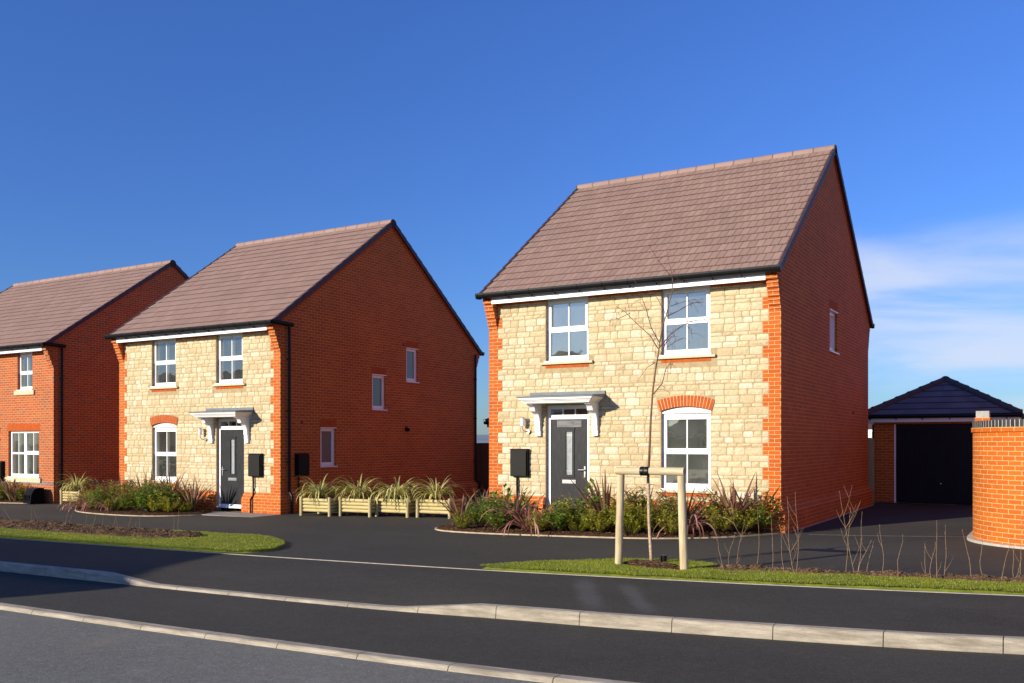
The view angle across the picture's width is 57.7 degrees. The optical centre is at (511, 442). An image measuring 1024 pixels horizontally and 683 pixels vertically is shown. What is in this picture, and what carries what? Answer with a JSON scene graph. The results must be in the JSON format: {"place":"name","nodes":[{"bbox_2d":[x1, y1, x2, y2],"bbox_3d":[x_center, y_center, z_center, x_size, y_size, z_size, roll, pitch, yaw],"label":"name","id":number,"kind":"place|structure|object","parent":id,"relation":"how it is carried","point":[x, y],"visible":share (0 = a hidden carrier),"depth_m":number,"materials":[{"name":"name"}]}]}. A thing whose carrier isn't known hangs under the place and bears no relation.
{"place":"outdoors","nodes":[
{"label":"outdoors","id":0,"kind":"place"},
{"bbox_2d":[0,522,284,552],"bbox_3d":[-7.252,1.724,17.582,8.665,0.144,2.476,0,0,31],"label":"grass","id":1,"kind":"structure","parent":0,"point":[231,542],"depth_m":16.32,"materials":[{"name":"green plant"}]},
{"bbox_2d":[202,511,279,516],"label":"paved path","id":2,"kind":"structure","parent":0,"point":[222,513],"depth_m":23.21,"materials":[{"name":"grey concrete"}]},
{"bbox_2d":[0,610,541,682],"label":"road","id":3,"kind":"structure","parent":0,"point":[38,649],"depth_m":7.78,"materials":[{"name":"grey asphalt"}]},
{"bbox_2d":[0,603,637,682],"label":"kerb","id":4,"kind":"structure","parent":3,"relation":"on","point":[525,675],"depth_m":8.04,"materials":[{"name":"concrete"}]},
{"bbox_2d":[477,435,488,442],"bbox_3d":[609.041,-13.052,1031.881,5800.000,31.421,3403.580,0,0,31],"label":"hills","id":5,"kind":"structure","parent":0,"point":[482,438],"depth_m":2422.52,"materials":[{"name":"blue"}]},
{"bbox_2d":[0,571,1023,682],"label":"parking strip","id":6,"kind":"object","parent":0,"point":[638,656],"visible":1,"depth_m":8.23,"materials":[{"name":"asphalt"}]},
{"bbox_2d":[0,561,1023,654],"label":"kerb","id":7,"kind":"structure","parent":6,"relation":"on","point":[899,639],"depth_m":8.74,"materials":[{"name":"concrete"}]},
{"bbox_2d":[0,538,1023,636],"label":"pavement","id":8,"kind":"structure","parent":0,"point":[931,612],"depth_m":10.54,"materials":[{"name":"grey asphalt"}]},
{"bbox_2d":[2,538,1023,595],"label":"pavement edging","id":9,"kind":"object","parent":8,"relation":"on","point":[556,573],"visible":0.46,"depth_m":11.72,"materials":[{"name":"grey concrete"}]},
{"bbox_2d":[0,493,1023,594],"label":"driveway","id":10,"kind":"structure","parent":0,"point":[397,538],"depth_m":15.70,"materials":[{"name":"black asphalt"}]},
{"bbox_2d":[0,500,45,503],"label":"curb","id":11,"kind":"object","parent":10,"relation":"on","point":[8,501],"visible":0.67,"depth_m":29.61,"materials":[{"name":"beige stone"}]},
{"bbox_2d":[0,474,19,500],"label":"sword leaf plant","id":12,"kind":"object","parent":11,"relation":"on","point":[7,488],"visible":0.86,"depth_m":29.63,"materials":[{"name":"plant"}]},
{"bbox_2d":[0,481,23,500],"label":"sword leaf plant","id":13,"kind":"object","parent":11,"relation":"on","point":[13,496],"visible":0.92,"depth_m":29.56,"materials":[{"name":"plant"}]},
{"bbox_2d":[14,483,27,500],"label":"shrub","id":14,"kind":"object","parent":11,"relation":"on","point":[20,496],"visible":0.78,"depth_m":29.51,"materials":[{"name":"green plant"}]},
{"bbox_2d":[23,487,43,503],"bbox_3d":[-14.980,1.654,29.101,0.520,0.480,0.424,0,0,39],"label":"storage box","id":15,"kind":"object","parent":10,"relation":"on","point":[34,495],"visible":1,"depth_m":28.95,"materials":[{"name":"black plastic"}]},
{"bbox_2d":[60,489,99,503],"bbox_3d":[-13.364,1.680,28.766,0.978,0.444,0.728,0,0,31],"label":"log planter","id":16,"kind":"object","parent":10,"relation":"on","point":[63,493],"visible":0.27,"depth_m":28.62,"materials":[{"name":"beige wood"}]},
{"bbox_2d":[55,472,101,491],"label":"striped leaf plant","id":17,"kind":"object","parent":16,"relation":"in","point":[76,485],"visible":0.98,"depth_m":28.68,"materials":[{"name":"plant"}]},
{"bbox_2d":[0,260,188,502],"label":"detached house","id":18,"kind":"structure","parent":10,"relation":"on","point":[59,387],"depth_m":30.36,"materials":[{"name":"brick"}]},
{"bbox_2d":[5,431,40,482],"bbox_3d":[-15.716,0.448,30.006,1.930,1.650,0.190,0,0,31],"label":"window","id":19,"kind":"structure","parent":18,"relation":"in","point":[24,444],"depth_m":30.03,"materials":[{"name":"white plastic"}]},
{"bbox_2d":[14,352,34,394],"bbox_3d":[-15.647,-2.234,29.964,1.070,1.395,0.190,0,0,31],"label":"window","id":20,"kind":"structure","parent":18,"relation":"in","point":[25,357],"depth_m":30.01,"materials":[{"name":"white plastic"}]},
{"bbox_2d":[0,517,204,537],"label":"soil bed","id":21,"kind":"object","parent":10,"relation":"on","point":[4,521],"visible":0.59,"depth_m":18.40,"materials":[{"name":"brown soil"}]},
{"bbox_2d":[75,509,201,516],"bbox_3d":[-10.273,1.846,24.367,5.433,0.110,1.189,0,0,34],"label":"bed edging","id":22,"kind":"object","parent":10,"relation":"on","point":[138,515],"visible":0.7,"depth_m":23.16,"materials":[{"name":"beige concrete"}]},
{"bbox_2d":[76,507,211,514],"bbox_3d":[-10.078,1.815,24.635,5.398,0.156,1.915,0,0,31],"label":"mulch bed","id":23,"kind":"object","parent":10,"relation":"on","point":[118,512],"visible":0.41,"depth_m":23.58,"materials":[{"name":"brown soil"}]},
{"bbox_2d":[59,495,104,511],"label":"sword leaf plant","id":24,"kind":"object","parent":23,"relation":"on","point":[83,505],"visible":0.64,"depth_m":25.01,"materials":[{"name":"plant"}]},
{"bbox_2d":[79,485,110,509],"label":"shrub","id":25,"kind":"object","parent":23,"relation":"on","point":[94,496],"visible":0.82,"depth_m":24.84,"materials":[{"name":"green plant"}]},
{"bbox_2d":[81,495,127,510],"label":"sword leaf plant","id":26,"kind":"object","parent":23,"relation":"on","point":[105,508],"visible":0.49,"depth_m":24.37,"materials":[{"name":"green plant"}]},
{"bbox_2d":[103,497,122,510],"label":"shrub","id":27,"kind":"object","parent":23,"relation":"on","point":[107,505],"visible":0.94,"depth_m":24.12,"materials":[{"name":"green plant"}]},
{"bbox_2d":[107,479,135,500],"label":"shrub","id":28,"kind":"object","parent":23,"relation":"on","point":[114,492],"visible":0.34,"depth_m":24.99,"materials":[{"name":"green plant"}]},
{"bbox_2d":[111,486,133,510],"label":"shrub","id":29,"kind":"object","parent":23,"relation":"on","point":[124,506],"visible":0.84,"depth_m":24.10,"materials":[{"name":"green plant"}]},
{"bbox_2d":[123,485,149,510],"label":"shrub","id":30,"kind":"object","parent":23,"relation":"on","point":[132,504],"visible":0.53,"depth_m":23.85,"materials":[{"name":"green plant"}]},
{"bbox_2d":[131,481,160,511],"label":"shrub","id":31,"kind":"object","parent":23,"relation":"on","point":[139,499],"visible":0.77,"depth_m":23.63,"materials":[{"name":"green plant"}]},
{"bbox_2d":[144,490,166,511],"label":"shrub","id":32,"kind":"object","parent":23,"relation":"on","point":[155,507],"visible":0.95,"depth_m":23.36,"materials":[{"name":"green plant"}]},
{"bbox_2d":[150,482,178,510],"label":"shrub","id":33,"kind":"object","parent":23,"relation":"on","point":[168,493],"visible":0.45,"depth_m":23.84,"materials":[{"name":"green plant"}]},
{"bbox_2d":[154,496,179,512],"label":"shrub","id":34,"kind":"object","parent":23,"relation":"on","point":[168,506],"visible":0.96,"depth_m":23.32,"materials":[{"name":"green plant"}]},
{"bbox_2d":[152,472,186,507],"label":"sword leaf plant","id":35,"kind":"object","parent":23,"relation":"on","point":[170,483],"visible":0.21,"depth_m":24.34,"materials":[{"name":"brown plant"}]},
{"bbox_2d":[170,482,192,509],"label":"shrub","id":36,"kind":"object","parent":23,"relation":"on","point":[184,492],"visible":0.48,"depth_m":24.10,"materials":[{"name":"green plant"}]},
{"bbox_2d":[166,476,220,509],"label":"sword leaf plant","id":37,"kind":"object","parent":23,"relation":"on","point":[193,500],"visible":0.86,"depth_m":23.91,"materials":[{"name":"plant"}]},
{"bbox_2d":[104,219,484,513],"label":"detached house","id":38,"kind":"structure","parent":10,"relation":"on","point":[257,376],"depth_m":25.80,"materials":[{"name":"orange brick"}]},
{"bbox_2d":[148,338,178,391],"bbox_3d":[-9.569,-2.140,25.646,1.205,1.464,0.205,0,0,31],"label":"window","id":39,"kind":"structure","parent":38,"relation":"in","point":[164,349],"depth_m":25.70,"materials":[{"name":"white plastic"}]},
{"bbox_2d":[154,427,178,485],"bbox_3d":[-9.554,0.377,25.638,1.220,1.619,0.205,0,0,31],"label":"window","id":40,"kind":"structure","parent":38,"relation":"in","point":[164,437],"depth_m":25.74,"materials":[{"name":"white plastic"}]},
{"bbox_2d":[212,332,245,388],"bbox_3d":[-7.363,-2.140,24.328,1.205,1.464,0.205,0,0,31],"label":"window","id":41,"kind":"structure","parent":38,"relation":"in","point":[230,345],"depth_m":24.39,"materials":[{"name":"white plastic"}]},
{"bbox_2d":[221,430,243,503],"bbox_3d":[-7.317,0.635,24.347,0.866,1.945,0.089,0,0,27],"label":"door","id":42,"kind":"structure","parent":38,"relation":"in","point":[232,441],"depth_m":24.37,"materials":[{"name":"grey wood"}]},
{"bbox_2d":[320,427,337,466],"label":"window","id":43,"kind":"structure","parent":38,"relation":"in","point":[327,433],"depth_m":24.96,"materials":[{"name":"white plastic"}]},
{"bbox_2d":[372,374,386,410],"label":"window","id":44,"kind":"structure","parent":38,"relation":"in","point":[377,379],"depth_m":26.78,"materials":[{"name":"white plastic"}]},
{"bbox_2d":[406,347,418,382],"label":"window","id":45,"kind":"structure","parent":38,"relation":"in","point":[410,352],"depth_m":28.12,"materials":[{"name":"white plastic"}]},
{"bbox_2d":[300,496,348,516],"bbox_3d":[-4.621,1.552,22.872,0.978,0.467,0.728,0,0,29],"label":"log planter","id":46,"kind":"object","parent":10,"relation":"on","point":[329,505],"visible":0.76,"depth_m":22.61,"materials":[{"name":"beige wood"}]},
{"bbox_2d":[294,473,346,502],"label":"striped leaf plant","id":47,"kind":"object","parent":46,"relation":"in","point":[320,490],"visible":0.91,"depth_m":22.76,"materials":[{"name":"plant"}]},
{"bbox_2d":[339,496,387,516],"bbox_3d":[-3.604,1.541,22.550,0.978,0.467,0.728,0,0,29],"label":"log planter","id":48,"kind":"object","parent":10,"relation":"on","point":[356,505],"visible":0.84,"depth_m":22.28,"materials":[{"name":"beige wood"}]},
{"bbox_2d":[327,474,384,501],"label":"striped leaf plant","id":49,"kind":"object","parent":48,"relation":"in","point":[359,492],"visible":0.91,"depth_m":22.46,"materials":[{"name":"plant"}]},
{"bbox_2d":[375,497,424,517],"bbox_3d":[-2.681,1.531,22.284,0.978,0.467,0.728,0,0,29],"label":"log planter","id":50,"kind":"object","parent":10,"relation":"on","point":[398,506],"visible":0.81,"depth_m":22.02,"materials":[{"name":"beige wood"}]},
{"bbox_2d":[370,476,424,504],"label":"striped leaf plant","id":51,"kind":"object","parent":50,"relation":"in","point":[397,491],"visible":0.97,"depth_m":21.87,"materials":[{"name":"plant"}]},
{"bbox_2d":[416,497,466,518],"bbox_3d":[-1.662,1.518,21.846,0.978,0.467,0.728,0,0,29],"label":"log planter","id":52,"kind":"object","parent":10,"relation":"on","point":[433,507],"visible":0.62,"depth_m":21.64,"materials":[{"name":"beige wood"}]},
{"bbox_2d":[412,474,464,501],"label":"striped leaf plant","id":53,"kind":"object","parent":52,"relation":"in","point":[432,491],"visible":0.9,"depth_m":21.79,"materials":[{"name":"plant"}]},
{"bbox_2d":[477,443,488,492],"bbox_3d":[0.676,0.906,32.131,7.190,1.804,0.153,0,0,31],"label":"wooden fence","id":54,"kind":"object","parent":10,"relation":"on","point":[483,464],"visible":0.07,"depth_m":33.04,"materials":[{"name":"brown wood"}]},
{"bbox_2d":[437,522,776,537],"bbox_3d":[1.501,1.666,17.448,6.648,0.167,1.739,0,0,24],"label":"mulch bed","id":55,"kind":"object","parent":10,"relation":"on","point":[696,534],"visible":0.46,"depth_m":16.77,"materials":[{"name":"brown soil"}]},
{"bbox_2d":[432,489,482,524],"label":"sword leaf plant","id":56,"kind":"object","parent":55,"relation":"on","point":[452,505],"visible":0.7,"depth_m":18.58,"materials":[{"name":"brown plant"}]},
{"bbox_2d":[448,509,475,528],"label":"shrub","id":57,"kind":"object","parent":55,"relation":"on","point":[467,523],"visible":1,"depth_m":17.93,"materials":[{"name":"green plant"}]},
{"bbox_2d":[465,496,492,526],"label":"shrub","id":58,"kind":"object","parent":55,"relation":"on","point":[473,509],"visible":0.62,"depth_m":18.13,"materials":[{"name":"green plant"}]},
{"bbox_2d":[477,489,513,527],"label":"shrub","id":59,"kind":"object","parent":55,"relation":"on","point":[482,510],"visible":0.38,"depth_m":17.85,"materials":[{"name":"green plant"}]},
{"bbox_2d":[485,504,513,529],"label":"shrub","id":60,"kind":"object","parent":55,"relation":"on","point":[501,519],"visible":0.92,"depth_m":17.53,"materials":[{"name":"green plant"}]},
{"bbox_2d":[484,483,514,524],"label":"shrub","id":61,"kind":"object","parent":55,"relation":"on","point":[508,489],"visible":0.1,"depth_m":18.40,"materials":[{"name":"green plant"}]},
{"bbox_2d":[485,485,536,527],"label":"sword leaf plant","id":62,"kind":"object","parent":55,"relation":"on","point":[517,501],"visible":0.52,"depth_m":17.75,"materials":[{"name":"plant"}]},
{"bbox_2d":[479,492,566,536],"bbox_3d":[0.273,1.350,17.435,1.892,0.794,1.796,0,0,-38],"label":"sword leaf plant","id":63,"kind":"object","parent":55,"relation":"on","point":[521,523],"visible":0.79,"depth_m":17.35,"materials":[{"name":"plant"}]},
{"bbox_2d":[511,488,544,518],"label":"shrub","id":64,"kind":"object","parent":55,"relation":"on","point":[528,503],"visible":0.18,"depth_m":18.02,"materials":[{"name":"green plant"}]},
{"bbox_2d":[524,510,549,532],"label":"shrub","id":65,"kind":"object","parent":55,"relation":"on","point":[539,524],"visible":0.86,"depth_m":17.12,"materials":[{"name":"green plant"}]},
{"bbox_2d":[499,497,582,531],"bbox_3d":[0.604,1.424,17.930,1.765,0.691,1.848,0,0,5],"label":"shrub","id":66,"kind":"object","parent":55,"relation":"on","point":[544,500],"visible":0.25,"depth_m":17.59,"materials":[{"name":"green plant"}]},
{"bbox_2d":[543,500,571,531],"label":"shrub","id":67,"kind":"object","parent":55,"relation":"on","point":[558,522],"visible":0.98,"depth_m":17.01,"materials":[{"name":"green plant"}]},
{"bbox_2d":[549,493,585,524],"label":"shrub","id":68,"kind":"object","parent":55,"relation":"on","point":[563,501],"visible":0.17,"depth_m":17.81,"materials":[{"name":"green plant"}]},
{"bbox_2d":[556,498,588,529],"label":"shrub","id":69,"kind":"object","parent":55,"relation":"on","point":[573,520],"visible":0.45,"depth_m":17.26,"materials":[{"name":"green plant"}]},
{"bbox_2d":[563,511,590,531],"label":"shrub","id":70,"kind":"object","parent":55,"relation":"on","point":[582,527],"visible":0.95,"depth_m":16.90,"materials":[{"name":"green plant"}]},
{"bbox_2d":[567,478,615,529],"bbox_3d":[1.523,1.158,17.421,0.970,1.000,1.043,0,0,17],"label":"shrub","id":71,"kind":"object","parent":55,"relation":"on","point":[591,480],"visible":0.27,"depth_m":17.33,"materials":[{"name":"green plant"}]},
{"bbox_2d":[580,508,613,532],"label":"shrub","id":72,"kind":"object","parent":55,"relation":"on","point":[602,527],"visible":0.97,"depth_m":16.73,"materials":[{"name":"green plant"}]},
{"bbox_2d":[567,473,652,530],"bbox_3d":[1.813,1.050,17.286,1.626,1.211,1.526,0,0,-5],"label":"sword leaf plant","id":73,"kind":"object","parent":55,"relation":"on","point":[606,497],"visible":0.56,"depth_m":16.97,"materials":[{"name":"brown plant"}]},
{"bbox_2d":[601,502,643,532],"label":"shrub","id":74,"kind":"object","parent":55,"relation":"on","point":[625,518],"visible":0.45,"depth_m":16.54,"materials":[{"name":"green plant"}]},
{"bbox_2d":[623,516,642,535],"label":"shrub","id":75,"kind":"object","parent":55,"relation":"on","point":[625,529],"visible":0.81,"depth_m":16.40,"materials":[{"name":"green plant"}]},
{"bbox_2d":[624,498,658,533],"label":"shrub","id":76,"kind":"object","parent":55,"relation":"on","point":[644,525],"visible":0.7,"depth_m":16.51,"materials":[{"name":"green plant"}]},
{"bbox_2d":[624,484,673,530],"bbox_3d":[2.512,1.197,16.954,0.947,0.895,0.917,0,0,13],"label":"shrub","id":77,"kind":"object","parent":55,"relation":"on","point":[643,501],"visible":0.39,"depth_m":17.02,"materials":[{"name":"green plant"}]},
{"bbox_2d":[650,491,686,532],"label":"shrub","id":78,"kind":"object","parent":55,"relation":"on","point":[670,507],"visible":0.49,"depth_m":16.57,"materials":[{"name":"green plant"}]},
{"bbox_2d":[652,508,688,535],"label":"shrub","id":79,"kind":"object","parent":55,"relation":"on","point":[671,523],"visible":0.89,"depth_m":16.31,"materials":[{"name":"green plant"}]},
{"bbox_2d":[654,483,718,524],"bbox_3d":[3.272,1.178,17.206,1.235,0.926,0.916,0,0,0],"label":"sword leaf plant","id":80,"kind":"object","parent":55,"relation":"on","point":[688,509],"visible":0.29,"depth_m":17.15,"materials":[{"name":"plant"}]},
{"bbox_2d":[652,498,734,539],"bbox_3d":[3.110,1.347,16.670,1.892,0.722,1.796,0,0,27],"label":"sword leaf plant","id":81,"kind":"object","parent":55,"relation":"on","point":[692,526],"visible":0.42,"depth_m":16.45,"materials":[{"name":"purple plant"}]},
{"bbox_2d":[687,489,730,530],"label":"shrub","id":82,"kind":"object","parent":55,"relation":"on","point":[708,506],"visible":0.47,"depth_m":16.95,"materials":[{"name":"green plant"}]},
{"bbox_2d":[701,506,738,532],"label":"shrub","id":83,"kind":"object","parent":55,"relation":"on","point":[715,526],"visible":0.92,"depth_m":16.51,"materials":[{"name":"green plant"}]},
{"bbox_2d":[690,472,761,529],"bbox_3d":[4.129,1.076,16.993,1.453,1.112,1.078,0,0,-42],"label":"sword leaf plant","id":84,"kind":"object","parent":55,"relation":"on","point":[744,505],"visible":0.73,"depth_m":16.87,"materials":[{"name":"plant"}]},
{"bbox_2d":[722,507,759,531],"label":"shrub","id":85,"kind":"object","parent":55,"relation":"on","point":[750,523],"visible":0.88,"depth_m":16.65,"materials":[{"name":"green plant"}]},
{"bbox_2d":[737,489,784,530],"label":"shrub","id":86,"kind":"object","parent":55,"relation":"on","point":[763,510],"visible":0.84,"depth_m":16.79,"materials":[{"name":"green plant"}]},
{"bbox_2d":[435,527,781,538],"bbox_3d":[1.488,1.697,17.291,6.705,0.122,1.542,0,0,19],"label":"bed edging","id":87,"kind":"object","parent":10,"relation":"on","point":[604,537],"visible":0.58,"depth_m":16.62,"materials":[{"name":"concrete"}]},
{"bbox_2d":[475,145,874,532],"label":"detached house","id":88,"kind":"structure","parent":10,"relation":"on","point":[766,380],"depth_m":19.24,"materials":[{"name":"beige stone"}]},
{"bbox_2d":[540,296,592,368],"bbox_3d":[1.157,-2.287,19.290,1.205,1.464,0.205,0,0,31],"label":"window","id":89,"kind":"structure","parent":88,"relation":"in","point":[582,360],"depth_m":19.33,"materials":[{"name":"white plastic"}]},
{"bbox_2d":[551,419,586,511],"bbox_3d":[1.187,0.488,19.320,0.846,1.945,0.089,0,0,35],"label":"door","id":90,"kind":"structure","parent":88,"relation":"in","point":[568,436],"depth_m":19.33,"materials":[{"name":"grey wood"}]},
{"bbox_2d":[655,285,715,362],"bbox_3d":[3.370,-2.287,17.984,1.205,1.464,0.205,0,0,31],"label":"window","id":91,"kind":"structure","parent":88,"relation":"in","point":[688,355],"depth_m":17.99,"materials":[{"name":"white plastic"}]},
{"bbox_2d":[655,413,715,496],"bbox_3d":[3.371,0.230,17.983,1.217,1.619,0.205,0,0,31],"label":"window","id":92,"kind":"structure","parent":88,"relation":"in","point":[677,416],"depth_m":18.01,"materials":[{"name":"white plastic"}]},
{"bbox_2d":[830,308,839,354],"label":"window","id":93,"kind":"structure","parent":88,"relation":"in","point":[832,313],"depth_m":21.19,"materials":[{"name":"white plastic"}]},
{"bbox_2d":[784,504,873,533],"bbox_3d":[7.299,1.670,20.832,0.064,0.051,9.100,0,0,31],"label":"gravel strip","id":94,"kind":"object","parent":10,"relation":"on","point":[829,519],"visible":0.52,"depth_m":20.04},
{"bbox_2d":[868,438,873,503],"bbox_3d":[9.509,0.757,25.362,0.690,1.783,0.153,0,0,29],"label":"wooden fence","id":95,"kind":"object","parent":10,"relation":"on","point":[871,463],"visible":0.21,"depth_m":25.19,"materials":[{"name":"brown wood"}]},
{"bbox_2d":[967,419,1023,548],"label":"garden wall","id":96,"kind":"structure","parent":10,"relation":"on","point":[998,481],"depth_m":14.61,"materials":[{"name":"brick"}]},
{"bbox_2d":[0,0,1023,434],"label":"sky","id":97,"kind":"structure","parent":0,"point":[133,132],"materials":[{"name":"blue"}]},
{"bbox_2d":[479,557,1023,594],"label":"grass verge","id":98,"kind":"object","parent":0,"point":[941,589],"depth_m":10.88,"materials":[{"name":"green plant"}]},
{"bbox_2d":[615,466,688,569],"bbox_3d":[1.857,1.011,12.161,1.075,1.400,0.344,0,0,36],"label":"tree stake frame","id":99,"kind":"object","parent":98,"relation":"on","point":[621,472],"visible":0.93,"depth_m":12.00,"materials":[{"name":"beige wood"}]},
{"bbox_2d":[624,560,679,569],"bbox_3d":[1.887,1.624,12.196,0.510,0.123,0.989,0,0,-35],"label":"mulch ring","id":100,"kind":"object","parent":98,"relation":"on","point":[660,566],"visible":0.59,"depth_m":12.05,"materials":[{"name":"brown soil"}]},
{"bbox_2d":[623,559,679,569],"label":"bark chips","id":101,"kind":"object","parent":100,"relation":"on","point":[641,561],"visible":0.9,"depth_m":12.13,"materials":[{"name":"brown wood"}]},
{"bbox_2d":[610,242,712,559],"bbox_3d":[1.935,-0.498,12.189,1.298,4.322,0.870,0,0,7],"label":"birch sapling","id":102,"kind":"object","parent":100,"relation":"on","point":[648,501],"visible":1,"depth_m":12.41,"materials":[{"name":"brown plant"}]},
{"bbox_2d":[709,564,1023,582],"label":"soil bed","id":103,"kind":"object","parent":98,"relation":"on","point":[889,573],"visible":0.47,"depth_m":11.06,"materials":[{"name":"brown soil"}]},
{"bbox_2d":[868,376,1023,504],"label":"garage","id":104,"kind":"structure","parent":0,"point":[922,436],"depth_m":25.06,"materials":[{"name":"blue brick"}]},
{"bbox_2d":[896,424,972,503],"bbox_3d":[11.442,0.558,24.855,2.200,2.120,0.040,0,0,31],"label":"garage door","id":105,"kind":"structure","parent":104,"relation":"in","point":[934,462],"depth_m":24.93,"materials":[{"name":"black plastic"}]},
{"bbox_2d":[975,411,990,420],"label":"gate pier","id":106,"kind":"structure","parent":0,"point":[982,415],"depth_m":17.51,"materials":[{"name":"white stone"}]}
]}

